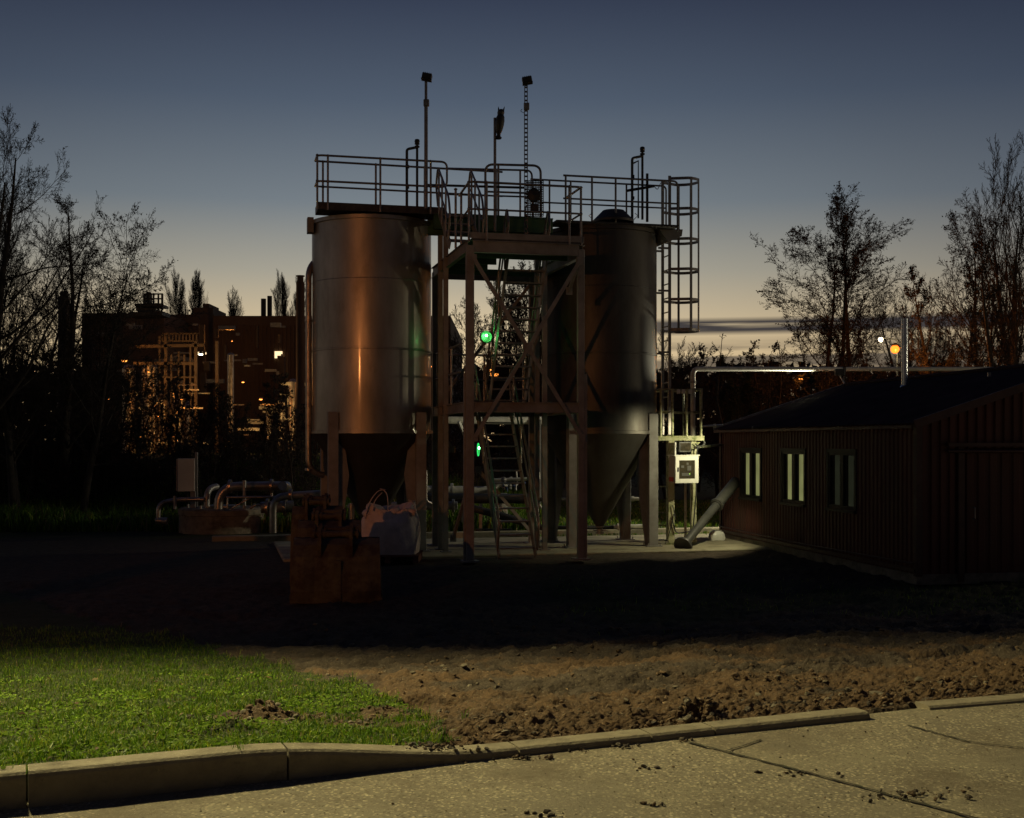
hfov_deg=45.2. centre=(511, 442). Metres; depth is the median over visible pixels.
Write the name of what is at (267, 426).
hedge bush
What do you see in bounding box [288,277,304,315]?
poplar tree
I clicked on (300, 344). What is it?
chimney
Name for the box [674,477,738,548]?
leaning duct
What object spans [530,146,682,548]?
storage silo
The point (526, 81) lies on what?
floodlight mast
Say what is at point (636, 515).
field grass
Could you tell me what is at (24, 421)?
hedge bush
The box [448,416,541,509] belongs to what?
pipe bridge
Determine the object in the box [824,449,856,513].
window
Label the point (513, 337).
bare tree
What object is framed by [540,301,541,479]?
bare tree
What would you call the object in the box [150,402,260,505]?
hedge bush
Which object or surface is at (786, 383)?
hedge bush
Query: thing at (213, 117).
sky
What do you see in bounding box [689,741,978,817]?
road joint
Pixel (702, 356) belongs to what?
hedge bush
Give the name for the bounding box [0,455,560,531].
bank grass
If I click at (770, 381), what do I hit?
bare tree
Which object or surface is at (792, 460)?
window
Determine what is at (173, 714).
lawn grass
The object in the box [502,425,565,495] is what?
hedge bush
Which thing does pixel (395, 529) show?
bulk bag
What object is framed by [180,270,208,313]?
poplar tree
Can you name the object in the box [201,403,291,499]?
hedge bush
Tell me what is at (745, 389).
bush
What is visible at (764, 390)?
hedge bush
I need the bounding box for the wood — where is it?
[0,358,942,461]
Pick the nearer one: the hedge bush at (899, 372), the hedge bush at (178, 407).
the hedge bush at (178, 407)
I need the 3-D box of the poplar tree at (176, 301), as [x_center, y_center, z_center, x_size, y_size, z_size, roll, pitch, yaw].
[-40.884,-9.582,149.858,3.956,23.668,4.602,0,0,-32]
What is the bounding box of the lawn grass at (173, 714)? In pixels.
[0,622,459,773]
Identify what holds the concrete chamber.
on the ground at (224, 595)
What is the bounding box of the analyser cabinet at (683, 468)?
[667,442,699,482]
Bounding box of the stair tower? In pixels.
[427,168,590,562]
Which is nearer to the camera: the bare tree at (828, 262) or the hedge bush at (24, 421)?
the hedge bush at (24, 421)
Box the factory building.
[82,296,461,451]
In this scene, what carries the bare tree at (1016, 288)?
on the ground at (224, 595)
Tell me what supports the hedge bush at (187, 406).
on the ground at (224, 595)
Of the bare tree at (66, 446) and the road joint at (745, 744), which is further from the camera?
the bare tree at (66, 446)
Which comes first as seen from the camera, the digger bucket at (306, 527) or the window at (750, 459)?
the digger bucket at (306, 527)
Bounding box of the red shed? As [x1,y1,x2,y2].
[713,318,1023,584]
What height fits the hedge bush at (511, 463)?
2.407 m
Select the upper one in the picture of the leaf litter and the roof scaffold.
the roof scaffold
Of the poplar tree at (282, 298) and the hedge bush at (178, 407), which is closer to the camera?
the hedge bush at (178, 407)
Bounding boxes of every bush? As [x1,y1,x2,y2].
[0,352,53,474]
[42,354,172,468]
[72,350,166,488]
[105,372,220,489]
[142,371,229,465]
[147,361,229,482]
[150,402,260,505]
[185,386,246,461]
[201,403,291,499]
[204,382,302,465]
[228,420,310,505]
[238,374,314,476]
[239,372,319,492]
[426,438,454,485]
[480,386,527,487]
[483,401,541,491]
[491,438,541,493]
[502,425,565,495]
[631,345,718,487]
[631,355,746,492]
[634,370,689,498]
[685,355,778,496]
[695,363,759,490]
[698,351,767,492]
[704,352,810,484]
[714,353,757,436]
[716,339,842,437]
[757,363,832,408]
[790,364,837,400]
[820,351,913,386]
[844,365,921,381]
[883,355,945,377]
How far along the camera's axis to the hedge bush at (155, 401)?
37.81 m
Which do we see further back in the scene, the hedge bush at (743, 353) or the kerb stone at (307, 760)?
the hedge bush at (743, 353)
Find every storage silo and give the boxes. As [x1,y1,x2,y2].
[305,139,502,551]
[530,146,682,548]
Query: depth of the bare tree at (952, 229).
46.22 m
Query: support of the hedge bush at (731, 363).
on the ground at (224, 595)
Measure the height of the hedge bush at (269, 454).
2.924 m
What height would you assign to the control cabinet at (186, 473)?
1.953 m
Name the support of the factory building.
on the ground at (224, 595)
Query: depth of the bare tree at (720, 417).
39.76 m
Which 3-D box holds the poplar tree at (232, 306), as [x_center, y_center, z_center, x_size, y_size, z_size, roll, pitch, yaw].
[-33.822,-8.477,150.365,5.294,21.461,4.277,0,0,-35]
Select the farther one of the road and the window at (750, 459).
the window at (750, 459)
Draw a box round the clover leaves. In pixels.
[0,672,418,769]
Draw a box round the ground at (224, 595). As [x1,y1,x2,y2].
[0,445,1023,800]
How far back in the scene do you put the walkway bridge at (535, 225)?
24.46 m
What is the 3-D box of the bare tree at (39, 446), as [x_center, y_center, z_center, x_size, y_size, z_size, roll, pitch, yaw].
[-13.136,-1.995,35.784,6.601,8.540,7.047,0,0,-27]
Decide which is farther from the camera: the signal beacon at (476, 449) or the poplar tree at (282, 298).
the poplar tree at (282, 298)
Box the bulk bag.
[361,488,419,554]
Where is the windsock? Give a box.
[493,106,504,231]
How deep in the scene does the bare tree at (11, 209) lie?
31.35 m
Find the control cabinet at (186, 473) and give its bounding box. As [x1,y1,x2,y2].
[174,452,197,507]
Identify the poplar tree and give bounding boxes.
[160,268,188,313]
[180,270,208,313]
[227,286,243,315]
[270,269,295,315]
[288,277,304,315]
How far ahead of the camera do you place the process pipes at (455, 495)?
29.11 m
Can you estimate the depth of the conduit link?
27.02 m
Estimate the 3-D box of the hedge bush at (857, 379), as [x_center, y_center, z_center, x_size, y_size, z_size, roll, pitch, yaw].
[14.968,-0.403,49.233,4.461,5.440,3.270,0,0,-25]
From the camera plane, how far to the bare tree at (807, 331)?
49.91 m
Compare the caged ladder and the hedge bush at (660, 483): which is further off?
the hedge bush at (660, 483)
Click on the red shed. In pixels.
(914, 479)
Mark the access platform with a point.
(670, 504)
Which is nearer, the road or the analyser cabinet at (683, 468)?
the road
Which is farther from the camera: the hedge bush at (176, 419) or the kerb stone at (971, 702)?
the hedge bush at (176, 419)
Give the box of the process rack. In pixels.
[94,323,295,453]
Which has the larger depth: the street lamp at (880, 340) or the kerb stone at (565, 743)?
the street lamp at (880, 340)
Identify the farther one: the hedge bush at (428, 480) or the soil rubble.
the hedge bush at (428, 480)
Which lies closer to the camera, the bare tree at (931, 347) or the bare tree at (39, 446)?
the bare tree at (39, 446)
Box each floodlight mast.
[421,72,431,208]
[521,76,532,233]
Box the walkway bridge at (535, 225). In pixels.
[427,163,552,552]
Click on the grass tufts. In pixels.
(1018, 608)
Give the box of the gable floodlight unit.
[834,369,844,383]
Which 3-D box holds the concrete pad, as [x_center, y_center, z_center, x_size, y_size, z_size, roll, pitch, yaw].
[0.378,2.230,25.797,10.400,0.160,4.100,0,0,-14]
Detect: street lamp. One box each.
[878,336,898,376]
[891,343,900,352]
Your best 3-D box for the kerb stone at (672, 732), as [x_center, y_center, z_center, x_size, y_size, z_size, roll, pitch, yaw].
[0.749,1.438,5.574,0.319,0.283,0.127,0,0,-23]
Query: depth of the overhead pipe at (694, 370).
28.48 m
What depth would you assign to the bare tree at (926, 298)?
45.32 m
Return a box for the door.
[965,453,1023,572]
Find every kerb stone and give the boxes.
[0,764,25,810]
[28,743,286,807]
[282,742,517,779]
[509,729,650,755]
[640,722,714,741]
[702,707,869,734]
[915,693,1023,709]
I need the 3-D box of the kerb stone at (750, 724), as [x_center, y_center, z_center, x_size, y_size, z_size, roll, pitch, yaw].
[1.300,1.438,5.800,0.858,0.283,0.128,0,0,-22]
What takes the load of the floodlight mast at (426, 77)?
attached to the storage silo at (368, 352)
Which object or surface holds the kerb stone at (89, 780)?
on the ground at (224, 595)
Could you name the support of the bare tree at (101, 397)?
on the ground at (224, 595)
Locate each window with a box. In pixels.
[275,351,281,357]
[738,448,761,501]
[778,448,805,506]
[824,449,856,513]
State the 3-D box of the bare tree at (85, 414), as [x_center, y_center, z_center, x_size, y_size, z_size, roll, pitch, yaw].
[-12.317,-1.152,35.915,1.972,7.060,2.734,0,0,41]
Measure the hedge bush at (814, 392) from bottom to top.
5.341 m
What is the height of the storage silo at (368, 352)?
8.268 m
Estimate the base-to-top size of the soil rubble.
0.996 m
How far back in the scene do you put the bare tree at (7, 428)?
32.88 m
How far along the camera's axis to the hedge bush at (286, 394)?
36.81 m
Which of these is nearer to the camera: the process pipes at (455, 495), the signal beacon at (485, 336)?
the signal beacon at (485, 336)
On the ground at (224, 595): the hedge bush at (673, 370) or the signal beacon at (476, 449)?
the hedge bush at (673, 370)
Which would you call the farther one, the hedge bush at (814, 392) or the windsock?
the hedge bush at (814, 392)
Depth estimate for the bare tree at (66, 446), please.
34.32 m
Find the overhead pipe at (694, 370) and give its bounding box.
[689,367,988,435]
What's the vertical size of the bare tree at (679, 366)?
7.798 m
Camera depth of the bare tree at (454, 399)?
49.87 m
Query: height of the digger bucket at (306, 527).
1.255 m
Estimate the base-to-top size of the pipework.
1.196 m
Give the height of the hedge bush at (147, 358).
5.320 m
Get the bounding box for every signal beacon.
[474,443,479,455]
[480,331,491,342]
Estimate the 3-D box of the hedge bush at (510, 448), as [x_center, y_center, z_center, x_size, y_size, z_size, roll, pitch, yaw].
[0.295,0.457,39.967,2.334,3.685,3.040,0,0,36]
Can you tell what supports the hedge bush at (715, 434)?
on the ground at (224, 595)
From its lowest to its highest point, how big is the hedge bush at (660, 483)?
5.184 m
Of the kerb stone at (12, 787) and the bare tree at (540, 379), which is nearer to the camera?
the kerb stone at (12, 787)
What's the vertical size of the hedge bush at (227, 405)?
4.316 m
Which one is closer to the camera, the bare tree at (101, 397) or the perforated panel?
the perforated panel
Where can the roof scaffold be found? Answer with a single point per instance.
(142, 311)
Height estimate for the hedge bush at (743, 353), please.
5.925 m
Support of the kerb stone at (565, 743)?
on the ground at (224, 595)
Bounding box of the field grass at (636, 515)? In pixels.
[429,499,718,536]
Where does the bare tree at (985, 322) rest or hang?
on the ground at (224, 595)
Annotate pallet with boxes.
[380,550,422,562]
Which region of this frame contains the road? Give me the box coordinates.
[0,703,1023,817]
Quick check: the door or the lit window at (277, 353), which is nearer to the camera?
the door
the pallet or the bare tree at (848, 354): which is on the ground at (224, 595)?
the bare tree at (848, 354)
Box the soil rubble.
[169,610,1023,745]
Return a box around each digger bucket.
[289,523,382,603]
[290,493,339,585]
[297,506,361,536]
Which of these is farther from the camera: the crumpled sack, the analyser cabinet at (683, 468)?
the crumpled sack
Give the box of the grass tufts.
[105,574,1023,756]
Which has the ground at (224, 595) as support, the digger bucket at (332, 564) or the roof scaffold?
the digger bucket at (332, 564)
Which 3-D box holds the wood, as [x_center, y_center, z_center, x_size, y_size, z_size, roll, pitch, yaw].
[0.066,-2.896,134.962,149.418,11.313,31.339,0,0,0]
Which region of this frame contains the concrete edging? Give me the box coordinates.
[212,527,718,541]
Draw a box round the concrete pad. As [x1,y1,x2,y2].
[274,534,771,561]
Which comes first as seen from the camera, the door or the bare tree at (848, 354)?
the door
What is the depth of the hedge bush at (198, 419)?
37.24 m
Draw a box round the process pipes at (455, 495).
[426,471,642,530]
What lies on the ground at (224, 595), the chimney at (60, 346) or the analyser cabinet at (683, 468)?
the chimney at (60, 346)
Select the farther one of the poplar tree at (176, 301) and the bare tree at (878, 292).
the poplar tree at (176, 301)
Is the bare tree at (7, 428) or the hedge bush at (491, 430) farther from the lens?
the hedge bush at (491, 430)
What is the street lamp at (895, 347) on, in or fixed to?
on the ground at (224, 595)
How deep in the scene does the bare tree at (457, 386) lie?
46.08 m
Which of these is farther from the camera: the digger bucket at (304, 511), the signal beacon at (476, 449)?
the signal beacon at (476, 449)
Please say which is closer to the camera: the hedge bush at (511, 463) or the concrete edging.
the concrete edging
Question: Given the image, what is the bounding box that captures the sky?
[0,0,1023,440]
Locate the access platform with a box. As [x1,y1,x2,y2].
[657,388,705,544]
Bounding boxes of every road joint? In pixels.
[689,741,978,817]
[726,739,761,750]
[907,725,1023,747]
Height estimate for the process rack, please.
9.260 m
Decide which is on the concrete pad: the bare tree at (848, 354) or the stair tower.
the stair tower
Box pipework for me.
[155,479,396,532]
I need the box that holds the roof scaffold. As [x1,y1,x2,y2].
[128,292,169,318]
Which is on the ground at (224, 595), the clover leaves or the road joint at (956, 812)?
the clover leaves
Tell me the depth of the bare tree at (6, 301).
36.61 m
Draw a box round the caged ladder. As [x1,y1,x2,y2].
[657,176,698,434]
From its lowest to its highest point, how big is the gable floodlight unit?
0.386 m
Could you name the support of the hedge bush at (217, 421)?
on the ground at (224, 595)
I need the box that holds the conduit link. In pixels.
[700,424,722,447]
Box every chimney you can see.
[57,291,69,419]
[294,275,304,451]
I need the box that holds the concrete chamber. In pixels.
[178,503,264,534]
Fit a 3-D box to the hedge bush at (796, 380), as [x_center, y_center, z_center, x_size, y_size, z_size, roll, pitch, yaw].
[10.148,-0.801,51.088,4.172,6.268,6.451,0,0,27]
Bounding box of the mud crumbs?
[31,705,1023,817]
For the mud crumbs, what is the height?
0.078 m
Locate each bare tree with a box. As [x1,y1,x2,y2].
[0,103,138,413]
[0,190,68,509]
[0,198,39,422]
[0,220,180,497]
[1,192,164,509]
[19,204,205,513]
[43,288,142,499]
[429,334,462,449]
[448,297,499,447]
[474,260,541,473]
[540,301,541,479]
[657,330,704,485]
[679,333,742,477]
[738,181,913,402]
[755,340,798,408]
[800,192,892,391]
[821,181,868,386]
[853,266,933,377]
[881,311,979,377]
[896,257,1003,376]
[907,187,1023,375]
[932,131,1023,366]
[953,239,1023,366]
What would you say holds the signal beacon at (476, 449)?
attached to the stair tower
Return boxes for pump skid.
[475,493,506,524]
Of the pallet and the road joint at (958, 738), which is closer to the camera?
the road joint at (958, 738)
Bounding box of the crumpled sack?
[708,530,724,539]
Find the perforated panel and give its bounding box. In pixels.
[524,180,543,233]
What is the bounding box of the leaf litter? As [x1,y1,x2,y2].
[9,641,1023,757]
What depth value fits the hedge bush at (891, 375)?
55.86 m
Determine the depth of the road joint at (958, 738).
5.51 m

